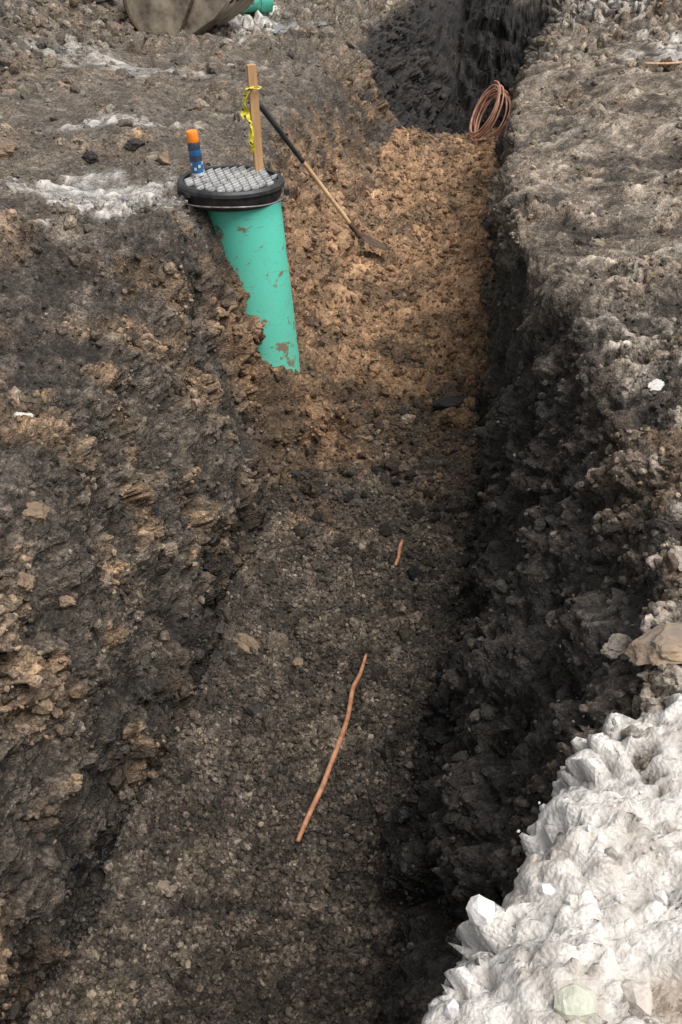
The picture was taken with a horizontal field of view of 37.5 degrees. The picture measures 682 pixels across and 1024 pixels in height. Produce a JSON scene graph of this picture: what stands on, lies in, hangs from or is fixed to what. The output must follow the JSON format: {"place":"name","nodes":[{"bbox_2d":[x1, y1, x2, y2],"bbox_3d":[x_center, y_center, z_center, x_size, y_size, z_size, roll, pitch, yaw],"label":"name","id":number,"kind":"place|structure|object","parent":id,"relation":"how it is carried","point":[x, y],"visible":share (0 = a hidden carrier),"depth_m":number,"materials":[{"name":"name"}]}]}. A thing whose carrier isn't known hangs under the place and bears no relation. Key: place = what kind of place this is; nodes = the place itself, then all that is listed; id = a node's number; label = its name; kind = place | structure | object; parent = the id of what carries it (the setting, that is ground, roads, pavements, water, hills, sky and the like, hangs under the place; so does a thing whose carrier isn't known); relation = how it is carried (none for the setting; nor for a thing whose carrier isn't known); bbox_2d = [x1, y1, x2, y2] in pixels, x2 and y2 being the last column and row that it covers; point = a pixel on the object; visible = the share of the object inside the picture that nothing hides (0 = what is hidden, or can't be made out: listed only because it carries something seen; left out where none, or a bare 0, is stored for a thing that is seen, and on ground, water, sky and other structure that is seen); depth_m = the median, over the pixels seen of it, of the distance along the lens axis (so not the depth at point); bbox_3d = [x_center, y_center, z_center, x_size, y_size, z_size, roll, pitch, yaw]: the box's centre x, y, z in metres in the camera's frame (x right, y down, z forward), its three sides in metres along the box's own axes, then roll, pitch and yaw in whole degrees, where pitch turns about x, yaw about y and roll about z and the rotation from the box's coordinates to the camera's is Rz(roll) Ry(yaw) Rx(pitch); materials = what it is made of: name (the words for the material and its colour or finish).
{"place":"outdoors","nodes":[
{"label":"outdoors","id":0,"kind":"place"},
{"bbox_2d":[14,412,34,417],"bbox_3d":[-1.189,-0.357,3.762,0.082,0.029,0.050,0,33,0],"label":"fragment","id":1,"kind":"object","parent":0,"point":[21,413],"visible":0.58,"depth_m":3.76,"materials":[{"name":"white"}]},
{"bbox_2d":[0,0,681,1023],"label":"ground","id":2,"kind":"structure","parent":0,"point":[524,978],"depth_m":4.22,"materials":[{"name":"soil"}]},
{"bbox_2d":[0,140,14,158],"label":"rock","id":3,"kind":"object","parent":2,"relation":"on","point":[7,150],"visible":1,"depth_m":5.91,"materials":[{"name":"brown stone"}]},
{"bbox_2d":[17,572,34,591],"bbox_3d":[-0.999,0.226,3.176,0.056,0.054,0.084,-7,34,-11],"label":"rock","id":4,"kind":"object","parent":2,"relation":"on","point":[25,581],"visible":0.96,"depth_m":3.16,"materials":[{"name":"brown stone"}]},
{"bbox_2d":[22,501,49,523],"bbox_3d":[-1.025,0.004,3.345,0.110,0.076,0.081,3,29,-28],"label":"rock","id":5,"kind":"object","parent":2,"relation":"on","point":[34,511],"visible":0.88,"depth_m":3.32,"materials":[{"name":"brown stone"}]},
{"bbox_2d":[59,595,75,608],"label":"rock","id":6,"kind":"object","parent":2,"relation":"on","point":[66,601],"visible":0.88,"depth_m":3.37,"materials":[{"name":"brown stone"}]},
{"bbox_2d":[81,150,99,162],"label":"rock","id":7,"kind":"object","parent":2,"relation":"on","point":[90,156],"visible":1,"depth_m":5.98,"materials":[{"name":"grey stone"}]},
{"bbox_2d":[92,0,111,4],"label":"tyre","id":8,"kind":"object","parent":2,"relation":"on","point":[98,2],"visible":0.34,"depth_m":10.21,"materials":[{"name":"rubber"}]},
{"bbox_2d":[125,138,145,150],"bbox_3d":[-1.256,-2.239,6.125,0.115,0.074,0.093,-21,39,-29],"label":"rock","id":9,"kind":"object","parent":2,"relation":"on","point":[134,144],"visible":1,"depth_m":6.10,"materials":[{"name":"grey stone"}]},
{"bbox_2d":[147,880,169,894],"bbox_3d":[-0.631,1.290,3.453,0.082,0.036,0.056,0,33,-1],"label":"rock","id":10,"kind":"object","parent":2,"relation":"on","point":[161,885],"visible":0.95,"depth_m":3.45,"materials":[{"name":"beige stone"}]},
{"bbox_2d":[154,151,170,165],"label":"rock","id":11,"kind":"object","parent":2,"relation":"on","point":[163,158],"visible":0.93,"depth_m":5.95,"materials":[{"name":"brown stone"}]},
{"bbox_2d":[123,0,253,35],"bbox_3d":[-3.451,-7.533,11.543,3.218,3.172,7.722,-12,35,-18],"label":"boulder","id":12,"kind":"object","parent":2,"relation":"on","point":[176,17],"visible":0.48,"depth_m":9.74,"materials":[{"name":"stone"}]},
{"bbox_2d":[177,165,299,372],"bbox_3d":[-0.561,-1.118,6.023,0.717,1.739,0.620,0,33,0],"label":"sewer riser pipe","id":13,"kind":"object","parent":2,"relation":"on","point":[241,204],"visible":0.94,"depth_m":5.59,"materials":[{"name":"green plastic"}]},
{"bbox_2d":[186,129,203,176],"bbox_3d":[-0.803,-1.972,5.518,0.070,0.243,0.071,-17,38,-16],"label":"spray paint can","id":14,"kind":"object","parent":13,"relation":"on","point":[195,157],"visible":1,"depth_m":5.49,"materials":[{"name":"blue metal"}]},
{"bbox_2d":[246,64,263,171],"bbox_3d":[-0.473,-2.144,5.569,0.050,0.630,0.033,-13,37,-15],"label":"wooden stake","id":15,"kind":"object","parent":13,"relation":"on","point":[253,95],"visible":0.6,"depth_m":5.52,"materials":[{"name":"brown wood"}]},
{"bbox_2d":[241,86,261,153],"bbox_3d":[-0.490,-2.156,5.542,0.118,0.371,0.089,0,33,0],"label":"caution tape","id":16,"kind":"object","parent":15,"relation":"attached to","point":[245,112],"visible":1,"depth_m":5.51,"materials":[{"name":"yellow plastic"}]},
{"bbox_2d":[234,633,259,653],"bbox_3d":[-0.426,0.599,4.526,0.131,0.066,0.081,17,37,25],"label":"rock","id":17,"kind":"object","parent":2,"relation":"on","point":[245,641],"visible":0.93,"depth_m":4.51,"materials":[{"name":"brown stone"}]},
{"bbox_2d":[243,704,263,717],"bbox_3d":[-0.356,0.834,4.169,0.085,0.063,0.071,-18,37,-25],"label":"rock","id":18,"kind":"object","parent":2,"relation":"on","point":[255,709],"visible":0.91,"depth_m":4.16,"materials":[{"name":"grey stone"}]},
{"bbox_2d":[241,0,272,12],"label":"green sewer pipe","id":19,"kind":"object","parent":2,"relation":"on","point":[264,6],"visible":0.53,"depth_m":11.03,"materials":[{"name":"plastic"}]},
{"bbox_2d":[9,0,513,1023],"bbox_3d":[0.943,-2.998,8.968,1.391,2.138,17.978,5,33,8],"label":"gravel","id":20,"kind":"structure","parent":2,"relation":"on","point":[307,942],"depth_m":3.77,"materials":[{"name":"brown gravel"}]},
{"bbox_2d":[46,297,486,928],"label":"fallen clods","id":21,"kind":"object","parent":2,"relation":"on","point":[146,691],"visible":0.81,"depth_m":5.14,"materials":[{"name":"soil"}]},
{"bbox_2d":[248,19,331,32],"bbox_3d":[-0.678,-5.216,10.752,0.939,0.001,1.126,15,36,21],"label":"snow patch","id":22,"kind":"object","parent":2,"relation":"on","point":[282,26],"visible":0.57,"depth_m":10.85,"materials":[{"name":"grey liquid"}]},
{"bbox_2d":[287,471,301,481],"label":"rock","id":23,"kind":"object","parent":2,"relation":"on","point":[296,475],"visible":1,"depth_m":5.63,"materials":[{"name":"grey stone"}]},
{"bbox_2d":[289,657,303,665],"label":"rock","id":24,"kind":"object","parent":2,"relation":"on","point":[299,661],"visible":0.98,"depth_m":4.42,"materials":[{"name":"brown stone"}]},
{"bbox_2d":[259,102,389,249],"bbox_3d":[-0.110,-2.432,7.351,1.016,1.149,0.134,-11,35,-16],"label":"shovel","id":25,"kind":"object","parent":2,"relation":"on","point":[354,229],"visible":0.97,"depth_m":7.33,"materials":[{"name":"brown wood"}]},
{"bbox_2d":[319,485,330,491],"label":"rock","id":26,"kind":"object","parent":2,"relation":"on","point":[321,487],"visible":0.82,"depth_m":5.62,"materials":[{"name":"grey stone"}]},
{"bbox_2d":[296,654,366,842],"bbox_3d":[-0.011,0.910,4.047,0.046,0.047,1.073,8,34,12],"label":"copper wire","id":27,"kind":"object","parent":2,"relation":"on","point":[321,788],"visible":1,"depth_m":3.95,"materials":[{"name":"orange metal"}]},
{"bbox_2d":[0,0,681,1023],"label":"soil clods","id":28,"kind":"object","parent":2,"relation":"on","point":[574,1000],"visible":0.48,"depth_m":3.42,"materials":[{"name":"brown soil"}]},
{"bbox_2d":[0,0,681,248],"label":"spoil heap clods","id":29,"kind":"object","parent":2,"relation":"on","point":[22,49],"visible":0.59,"depth_m":8.68,"materials":[{"name":"soil"}]},
{"bbox_2d":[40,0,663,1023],"bbox_3d":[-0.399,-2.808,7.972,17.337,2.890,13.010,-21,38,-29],"label":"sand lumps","id":30,"kind":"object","parent":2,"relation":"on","point":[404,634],"visible":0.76,"depth_m":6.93,"materials":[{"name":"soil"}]},
{"bbox_2d":[469,80,510,141],"bbox_3d":[1.463,-3.853,9.725,0.424,0.592,0.458,0,33,0],"label":"copper wire coil","id":31,"kind":"object","parent":30,"relation":"on","point":[482,104],"visible":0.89,"depth_m":9.73,"materials":[{"name":"orange metal"}]},
{"bbox_2d":[356,435,373,443],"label":"rock","id":32,"kind":"object","parent":2,"relation":"on","point":[364,439],"visible":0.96,"depth_m":6.01,"materials":[{"name":"brown stone"}]},
{"bbox_2d":[394,539,403,566],"bbox_3d":[0.296,0.207,5.130,0.024,0.019,0.226,6,33,9],"label":"copper wire","id":33,"kind":"object","parent":2,"relation":"on","point":[399,552],"visible":1,"depth_m":5.12,"materials":[{"name":"orange metal"}]},
{"bbox_2d":[396,406,407,414],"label":"rock","id":34,"kind":"object","parent":2,"relation":"on","point":[400,411],"visible":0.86,"depth_m":6.25,"materials":[{"name":"grey stone"}]},
{"bbox_2d":[431,395,465,409],"bbox_3d":[0.676,-0.666,6.293,0.230,0.111,0.110,1,33,1],"label":"rock","id":35,"kind":"object","parent":2,"relation":"on","point":[456,401],"visible":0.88,"depth_m":6.26,"materials":[{"name":"grey stone"}]},
{"bbox_2d":[600,633,632,659],"bbox_3d":[0.698,0.340,2.533,0.086,0.059,0.071,0,33,0],"label":"rock","id":36,"kind":"object","parent":2,"relation":"on","point":[615,646],"visible":0.84,"depth_m":2.52,"materials":[{"name":"stone"}]},
{"bbox_2d":[617,349,681,729],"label":"pale clods","id":37,"kind":"object","parent":2,"relation":"on","point":[673,511],"visible":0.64,"depth_m":2.73,"materials":[{"name":"soil"}]},
{"bbox_2d":[624,622,681,665],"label":"rock","id":38,"kind":"object","parent":2,"relation":"on","point":[658,645],"visible":1,"depth_m":2.25,"materials":[{"name":"beige stone"}]},
{"bbox_2d":[648,379,664,393],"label":"rock","id":39,"kind":"object","parent":2,"relation":"on","point":[655,386],"visible":0.99,"depth_m":3.36,"materials":[{"name":"white stone"}]},
{"bbox_2d":[644,61,681,64],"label":"wooden lath","id":40,"kind":"object","parent":2,"relation":"on","point":[659,63],"visible":1,"depth_m":7.84,"materials":[{"name":"brown wood"}]},
{"bbox_2d":[668,548,681,570],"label":"rock","id":41,"kind":"object","parent":2,"relation":"on","point":[676,551],"visible":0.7,"depth_m":2.50,"materials":[{"name":"stone"}]}
]}

